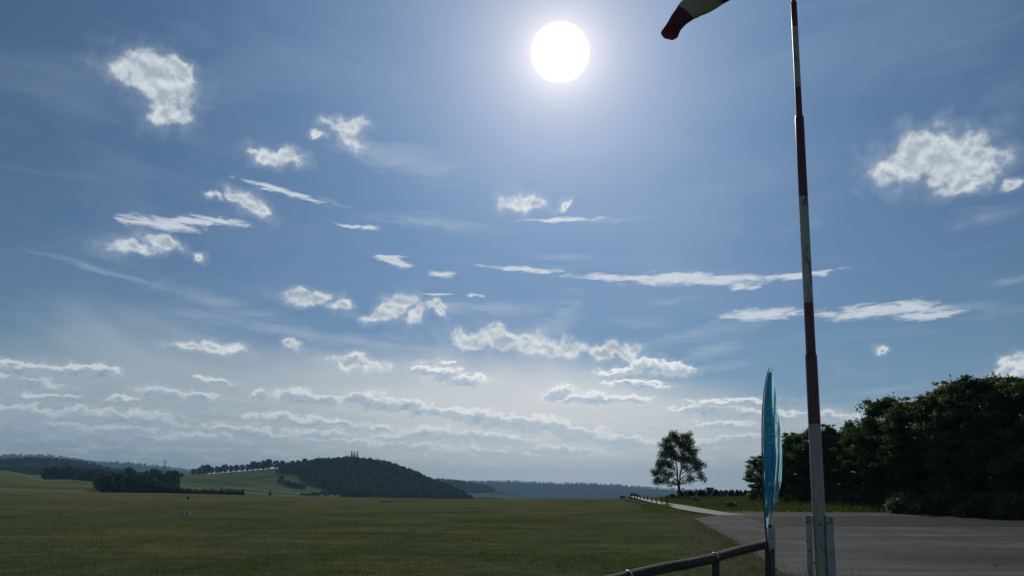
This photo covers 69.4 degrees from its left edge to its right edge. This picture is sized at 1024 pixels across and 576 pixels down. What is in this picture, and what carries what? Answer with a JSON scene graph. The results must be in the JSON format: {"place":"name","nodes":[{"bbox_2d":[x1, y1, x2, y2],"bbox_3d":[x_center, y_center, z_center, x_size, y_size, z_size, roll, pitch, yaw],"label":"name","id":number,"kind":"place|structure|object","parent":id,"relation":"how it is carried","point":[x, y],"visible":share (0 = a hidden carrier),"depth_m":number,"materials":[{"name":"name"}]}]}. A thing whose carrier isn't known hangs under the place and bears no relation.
{"place":"outdoors","nodes":[
{"label":"outdoors","id":0,"kind":"place"},
{"bbox_2d":[0,456,898,575],"bbox_3d":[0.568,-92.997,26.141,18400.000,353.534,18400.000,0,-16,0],"label":"ground","id":1,"kind":"structure","parent":0,"point":[23,493],"depth_m":42.16,"materials":[{"name":"green plant"}]},
{"bbox_2d":[40,468,51,479],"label":"tree","id":2,"kind":"object","parent":1,"relation":"on","point":[43,471],"visible":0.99,"depth_m":924.14,"materials":[{"name":"green plant"}]},
{"bbox_2d":[44,467,57,479],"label":"tree","id":3,"kind":"object","parent":1,"relation":"on","point":[49,473],"visible":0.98,"depth_m":925.77,"materials":[{"name":"green plant"}]},
{"bbox_2d":[49,466,60,479],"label":"tree","id":4,"kind":"object","parent":1,"relation":"on","point":[54,472],"visible":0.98,"depth_m":927.64,"materials":[{"name":"green plant"}]},
{"bbox_2d":[58,467,67,479],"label":"tree","id":5,"kind":"object","parent":1,"relation":"on","point":[62,474],"visible":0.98,"depth_m":932.58,"materials":[{"name":"green plant"}]},
{"bbox_2d":[63,466,74,479],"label":"tree","id":6,"kind":"object","parent":1,"relation":"on","point":[67,475],"visible":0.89,"depth_m":935.42,"materials":[{"name":"green plant"}]},
{"bbox_2d":[72,469,82,479],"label":"tree","id":7,"kind":"object","parent":1,"relation":"on","point":[77,474],"visible":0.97,"depth_m":918.75,"materials":[{"name":"green plant"}]},
{"bbox_2d":[84,469,96,480],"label":"tree","id":8,"kind":"object","parent":1,"relation":"on","point":[90,476],"visible":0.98,"depth_m":898.18,"materials":[{"name":"green plant"}]},
{"bbox_2d":[0,456,184,475],"bbox_3d":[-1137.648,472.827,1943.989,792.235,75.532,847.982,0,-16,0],"label":"woodland","id":9,"kind":"object","parent":1,"relation":"on","point":[29,465],"visible":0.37,"depth_m":1910.94,"materials":[{"name":"green plant"}]},
{"bbox_2d":[98,475,114,492],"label":"tree","id":10,"kind":"object","parent":1,"relation":"on","point":[108,485],"visible":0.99,"depth_m":493.07,"materials":[{"name":"green plant"}]},
{"bbox_2d":[103,477,118,492],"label":"tree","id":11,"kind":"object","parent":1,"relation":"on","point":[116,485],"visible":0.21,"depth_m":506.26,"materials":[{"name":"green plant"}]},
{"bbox_2d":[112,473,126,492],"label":"tree","id":12,"kind":"object","parent":1,"relation":"on","point":[121,479],"visible":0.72,"depth_m":512.75,"materials":[{"name":"green plant"}]},
{"bbox_2d":[118,474,133,492],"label":"tree","id":13,"kind":"object","parent":1,"relation":"on","point":[129,481],"visible":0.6,"depth_m":521.73,"materials":[{"name":"green plant"}]},
{"bbox_2d":[122,466,133,476],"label":"tree","id":14,"kind":"object","parent":1,"relation":"on","point":[127,471],"visible":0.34,"depth_m":804.22,"materials":[{"name":"green plant"}]},
{"bbox_2d":[128,477,140,492],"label":"tree","id":15,"kind":"object","parent":1,"relation":"on","point":[137,485],"visible":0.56,"depth_m":550.61,"materials":[{"name":"green plant"}]},
{"bbox_2d":[148,468,160,481],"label":"tree","id":16,"kind":"object","parent":1,"relation":"on","point":[155,473],"visible":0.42,"depth_m":787.99,"materials":[{"name":"green plant"}]},
{"bbox_2d":[154,470,163,482],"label":"tree","id":17,"kind":"object","parent":1,"relation":"on","point":[161,475],"visible":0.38,"depth_m":795.57,"materials":[{"name":"green plant"}]},
{"bbox_2d":[163,471,175,486],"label":"tree","id":18,"kind":"object","parent":1,"relation":"on","point":[166,478],"visible":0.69,"depth_m":791.07,"materials":[{"name":"green plant"}]},
{"bbox_2d":[167,470,180,490],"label":"tree","id":19,"kind":"object","parent":1,"relation":"on","point":[176,475],"visible":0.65,"depth_m":793.59,"materials":[{"name":"green plant"}]},
{"bbox_2d":[199,465,206,474],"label":"tree","id":20,"kind":"object","parent":1,"relation":"on","point":[202,467],"visible":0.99,"depth_m":1422.55,"materials":[{"name":"green plant"}]},
{"bbox_2d":[204,464,210,473],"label":"tree","id":21,"kind":"object","parent":1,"relation":"on","point":[207,470],"visible":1,"depth_m":1426.11,"materials":[{"name":"green plant"}]},
{"bbox_2d":[221,464,228,472],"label":"tree","id":22,"kind":"object","parent":1,"relation":"on","point":[225,468],"visible":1,"depth_m":1438.77,"materials":[{"name":"green plant"}]},
{"bbox_2d":[239,465,244,471],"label":"tree","id":23,"kind":"object","parent":1,"relation":"on","point":[242,467],"visible":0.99,"depth_m":1449.56,"materials":[{"name":"green plant"}]},
{"bbox_2d":[245,464,250,470],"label":"tree","id":24,"kind":"object","parent":1,"relation":"on","point":[247,467],"visible":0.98,"depth_m":1453.08,"materials":[{"name":"green plant"}]},
{"bbox_2d":[250,461,256,470],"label":"tree","id":25,"kind":"object","parent":1,"relation":"on","point":[253,464],"visible":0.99,"depth_m":1456.59,"materials":[{"name":"green plant"}]},
{"bbox_2d":[256,461,261,469],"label":"tree","id":26,"kind":"object","parent":1,"relation":"on","point":[258,465],"visible":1,"depth_m":1459.06,"materials":[{"name":"green plant"}]},
{"bbox_2d":[260,460,266,469],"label":"tree","id":27,"kind":"object","parent":1,"relation":"on","point":[263,464],"visible":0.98,"depth_m":1461.33,"materials":[{"name":"green plant"}]},
{"bbox_2d":[265,459,272,468],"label":"tree","id":28,"kind":"object","parent":1,"relation":"on","point":[269,463],"visible":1,"depth_m":1465.90,"materials":[{"name":"green plant"}]},
{"bbox_2d":[272,460,278,468],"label":"tree","id":29,"kind":"object","parent":1,"relation":"on","point":[275,463],"visible":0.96,"depth_m":1470.28,"materials":[{"name":"green plant"}]},
{"bbox_2d":[7,519,704,575],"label":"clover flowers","id":30,"kind":"object","parent":1,"relation":"on","point":[350,553],"visible":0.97,"depth_m":20.54,"materials":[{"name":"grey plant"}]},
{"bbox_2d":[0,453,716,490],"bbox_3d":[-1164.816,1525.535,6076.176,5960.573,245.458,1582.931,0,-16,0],"label":"woodland","id":31,"kind":"object","parent":1,"relation":"on","point":[72,458],"visible":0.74,"depth_m":6149.19,"materials":[{"name":"green plant"}]},
{"bbox_2d":[278,456,472,498],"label":"woodland","id":32,"kind":"object","parent":1,"relation":"on","point":[354,476],"visible":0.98,"depth_m":1365.68,"materials":[{"name":"green plant"}]},
{"bbox_2d":[434,478,495,492],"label":"woodland","id":33,"kind":"object","parent":1,"relation":"on","point":[465,485],"visible":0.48,"depth_m":3275.09,"materials":[{"name":"green plant"}]},
{"bbox_2d":[624,500,672,510],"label":"weeds","id":34,"kind":"object","parent":1,"relation":"on","point":[654,506],"visible":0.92,"depth_m":84.88,"materials":[{"name":"green plant"}]},
{"bbox_2d":[650,430,707,497],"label":"lone tree","id":35,"kind":"object","parent":1,"relation":"on","point":[670,451],"visible":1,"depth_m":160.86,"materials":[{"name":"green plant"}]},
{"bbox_2d":[608,540,769,575],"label":"timber barrier","id":36,"kind":"object","parent":1,"relation":"on","point":[713,559],"visible":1,"depth_m":8.40,"materials":[{"name":"grey wood"}]},
{"bbox_2d":[690,496,703,500],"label":"bush","id":37,"kind":"object","parent":1,"relation":"on","point":[695,498],"visible":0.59,"depth_m":119.04,"materials":[{"name":"green plant"}]},
{"bbox_2d":[706,487,713,493],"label":"house","id":38,"kind":"structure","parent":1,"relation":"on","point":[710,488],"depth_m":391.54,"materials":[{"name":"grey"}]},
{"bbox_2d":[667,520,775,575],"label":"gravel","id":39,"kind":"structure","parent":1,"relation":"on","point":[706,547],"depth_m":25.04,"materials":[{"name":"soil"}]},
{"bbox_2d":[726,489,735,496],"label":"conifer","id":40,"kind":"object","parent":1,"relation":"on","point":[730,493],"visible":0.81,"depth_m":173.84,"materials":[{"name":"green plant"}]},
{"bbox_2d":[724,499,739,507],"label":"bush","id":41,"kind":"object","parent":1,"relation":"on","point":[729,503],"visible":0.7,"depth_m":84.40,"materials":[{"name":"green plant"}]},
{"bbox_2d":[684,521,799,575],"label":"grass tufts","id":42,"kind":"object","parent":1,"relation":"on","point":[725,546],"visible":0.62,"depth_m":26.34,"materials":[{"name":"green plant"}]},
{"bbox_2d":[742,456,762,492],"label":"broadleaf tree","id":43,"kind":"object","parent":1,"relation":"on","point":[750,479],"visible":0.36,"depth_m":103.29,"materials":[{"name":"green plant"}]},
{"bbox_2d":[746,489,763,502],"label":"bush","id":44,"kind":"object","parent":1,"relation":"on","point":[753,494],"visible":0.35,"depth_m":98.40,"materials":[{"name":"green plant"}]},
{"bbox_2d":[743,452,782,492],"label":"broadleaf tree","id":45,"kind":"object","parent":1,"relation":"on","point":[759,462],"visible":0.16,"depth_m":99.90,"materials":[{"name":"green plant"}]},
{"bbox_2d":[768,524,771,575],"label":"end post","id":46,"kind":"object","parent":1,"relation":"on","point":[769,525],"visible":0.35,"depth_m":10.07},
{"bbox_2d":[761,367,781,575],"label":"beach flag","id":47,"kind":"object","parent":1,"relation":"on","point":[771,446],"visible":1,"depth_m":10.34,"materials":[{"name":"blue fabric"}]},
{"bbox_2d":[768,526,775,575],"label":"notice sign","id":48,"kind":"object","parent":1,"relation":"on","point":[771,539],"visible":1,"depth_m":9.81,"materials":[{"name":"grey metal"}]},
{"bbox_2d":[753,443,795,492],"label":"broadleaf tree","id":49,"kind":"object","parent":1,"relation":"on","point":[784,488],"visible":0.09,"depth_m":96.22,"materials":[{"name":"green plant"}]},
{"bbox_2d":[758,489,791,500],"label":"bush","id":50,"kind":"object","parent":1,"relation":"on","point":[781,493],"visible":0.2,"depth_m":93.85,"materials":[{"name":"green plant"}]},
{"bbox_2d":[659,495,891,512],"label":"tall grass","id":51,"kind":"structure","parent":1,"relation":"on","point":[742,501],"depth_m":80.67,"materials":[{"name":"green plant"}]},
{"bbox_2d":[777,488,810,505],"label":"bush","id":52,"kind":"object","parent":1,"relation":"on","point":[798,496],"visible":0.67,"depth_m":89.99,"materials":[{"name":"green plant"}]},
{"bbox_2d":[781,431,809,495],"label":"broadleaf tree","id":53,"kind":"object","parent":1,"relation":"on","point":[790,479],"visible":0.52,"depth_m":93.61,"materials":[{"name":"green plant"}]},
{"bbox_2d":[787,428,830,498],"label":"broadleaf tree","id":54,"kind":"object","parent":1,"relation":"on","point":[803,439],"visible":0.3,"depth_m":90.40,"materials":[{"name":"green plant"}]},
{"bbox_2d":[791,0,835,575],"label":"windsock mast","id":55,"kind":"object","parent":1,"relation":"on","point":[822,536],"visible":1,"depth_m":10.35,"materials":[{"name":"white metal"}]},
{"bbox_2d":[661,0,729,39],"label":"windsock","id":56,"kind":"object","parent":55,"relation":"hanging from","point":[685,12],"visible":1,"depth_m":12.30,"materials":[{"name":"red fabric"}]},
{"bbox_2d":[761,553,883,575],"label":"dry weeds","id":57,"kind":"object","parent":1,"relation":"on","point":[806,573],"visible":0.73,"depth_m":12.18,"materials":[{"name":"plant"}]},
{"bbox_2d":[810,488,847,506],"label":"bush","id":58,"kind":"object","parent":1,"relation":"on","point":[829,494],"visible":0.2,"depth_m":82.90,"materials":[{"name":"green plant"}]},
{"bbox_2d":[808,424,854,492],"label":"broadleaf tree","id":59,"kind":"object","parent":1,"relation":"on","point":[830,437],"visible":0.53,"depth_m":87.28,"materials":[{"name":"green plant"}]},
{"bbox_2d":[828,491,853,507],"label":"bush","id":60,"kind":"object","parent":1,"relation":"on","point":[842,497],"visible":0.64,"depth_m":80.27,"materials":[{"name":"green plant"}]},
{"bbox_2d":[823,430,871,489],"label":"broadleaf tree","id":61,"kind":"object","parent":1,"relation":"on","point":[838,475],"visible":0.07,"depth_m":87.27,"materials":[{"name":"green plant"}]},
{"bbox_2d":[824,421,878,495],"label":"broadleaf tree","id":62,"kind":"object","parent":1,"relation":"on","point":[846,462],"visible":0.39,"depth_m":82.16,"materials":[{"name":"green plant"}]},
{"bbox_2d":[694,513,1023,575],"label":"asphalt apron","id":63,"kind":"object","parent":1,"relation":"on","point":[941,551],"visible":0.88,"depth_m":26.39,"materials":[{"name":"grey asphalt"}]},
{"bbox_2d":[742,516,1023,526],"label":"asphalt patch","id":64,"kind":"object","parent":63,"relation":"on","point":[894,521],"visible":0.79,"depth_m":53.78,"materials":[{"name":"grey asphalt"}]},
{"bbox_2d":[836,418,888,491],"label":"broadleaf tree","id":65,"kind":"object","parent":1,"relation":"on","point":[849,451],"visible":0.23,"depth_m":80.77,"materials":[{"name":"green plant"}]},
{"bbox_2d":[842,391,912,496],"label":"broadleaf tree","id":66,"kind":"object","parent":1,"relation":"on","point":[876,408],"visible":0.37,"depth_m":78.77,"materials":[{"name":"green plant"}]},
{"bbox_2d":[871,488,897,507],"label":"bush","id":67,"kind":"object","parent":1,"relation":"on","point":[880,498],"visible":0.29,"depth_m":76.19,"materials":[{"name":"green plant"}]},
{"bbox_2d":[865,401,935,495],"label":"broadleaf tree","id":68,"kind":"object","parent":1,"relation":"on","point":[909,471],"visible":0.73,"depth_m":72.01,"materials":[{"name":"green plant"}]},
{"bbox_2d":[874,397,943,491],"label":"broadleaf tree","id":69,"kind":"object","parent":1,"relation":"on","point":[886,415],"visible":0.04,"depth_m":75.52,"materials":[{"name":"green plant"}]},
{"bbox_2d":[883,487,940,514],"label":"bush","id":70,"kind":"object","parent":1,"relation":"on","point":[903,503],"visible":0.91,"depth_m":66.78,"materials":[{"name":"green plant"}]},
{"bbox_2d":[882,391,957,494],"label":"broadleaf tree","id":71,"kind":"object","parent":1,"relation":"on","point":[920,408],"visible":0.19,"depth_m":72.06,"materials":[{"name":"green plant"}]},
{"bbox_2d":[915,492,945,512],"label":"bush","id":72,"kind":"object","parent":1,"relation":"on","point":[924,496],"visible":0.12,"depth_m":67.73,"materials":[{"name":"green plant"}]},
{"bbox_2d":[927,489,975,515],"bbox_3d":[38.894,18.995,64.721,4.025,2.783,4.986,7,-17,-24],"label":"bush","id":73,"kind":"object","parent":1,"relation":"on","point":[946,500],"visible":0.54,"depth_m":64.68,"materials":[{"name":"green plant"}]},
{"bbox_2d":[906,380,999,494],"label":"broadleaf tree","id":74,"kind":"object","parent":1,"relation":"on","point":[937,468],"visible":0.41,"depth_m":68.51,"materials":[{"name":"green plant"}]},
{"bbox_2d":[913,373,1008,496],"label":"broadleaf tree","id":75,"kind":"object","parent":1,"relation":"on","point":[964,382],"visible":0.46,"depth_m":66.25,"materials":[{"name":"green plant"}]},
{"bbox_2d":[949,490,997,516],"bbox_3d":[39.289,18.456,62.451,4.482,2.654,3.899,-3,-16,13],"label":"bush","id":76,"kind":"object","parent":1,"relation":"on","point":[959,509],"visible":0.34,"depth_m":61.97,"materials":[{"name":"green plant"}]},
{"bbox_2d":[929,372,1023,496],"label":"broadleaf tree","id":77,"kind":"object","parent":1,"relation":"on","point":[969,435],"visible":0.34,"depth_m":64.89,"materials":[{"name":"green plant"}]},
{"bbox_2d":[963,491,1022,516],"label":"bush","id":78,"kind":"object","parent":1,"relation":"on","point":[987,505],"visible":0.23,"depth_m":61.01,"materials":[{"name":"green plant"}]},
{"bbox_2d":[967,374,1023,481],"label":"broadleaf tree","id":79,"kind":"object","parent":1,"relation":"on","point":[1018,385],"visible":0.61,"depth_m":62.45,"materials":[{"name":"green plant"}]},
{"bbox_2d":[970,382,1023,493],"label":"broadleaf tree","id":80,"kind":"object","parent":1,"relation":"on","point":[998,468],"visible":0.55,"depth_m":63.01,"materials":[{"name":"green plant"}]},
{"bbox_2d":[985,389,1023,487],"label":"broadleaf tree","id":81,"kind":"object","parent":1,"relation":"on","point":[1017,446],"visible":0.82,"depth_m":60.73,"materials":[{"name":"green plant"}]},
{"bbox_2d":[986,488,1023,518],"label":"bush","id":82,"kind":"object","parent":1,"relation":"on","point":[1012,507],"visible":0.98,"depth_m":57.86,"materials":[{"name":"green plant"}]},
{"bbox_2d":[0,0,1023,491],"label":"sky","id":83,"kind":"structure","parent":0,"point":[544,241],"materials":[{"name":"blue"}]},
{"bbox_2d":[628,495,742,514],"bbox_3d":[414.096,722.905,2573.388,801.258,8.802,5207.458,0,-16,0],"label":"track","id":84,"kind":"structure","parent":0,"point":[693,509],"depth_m":77.39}
]}

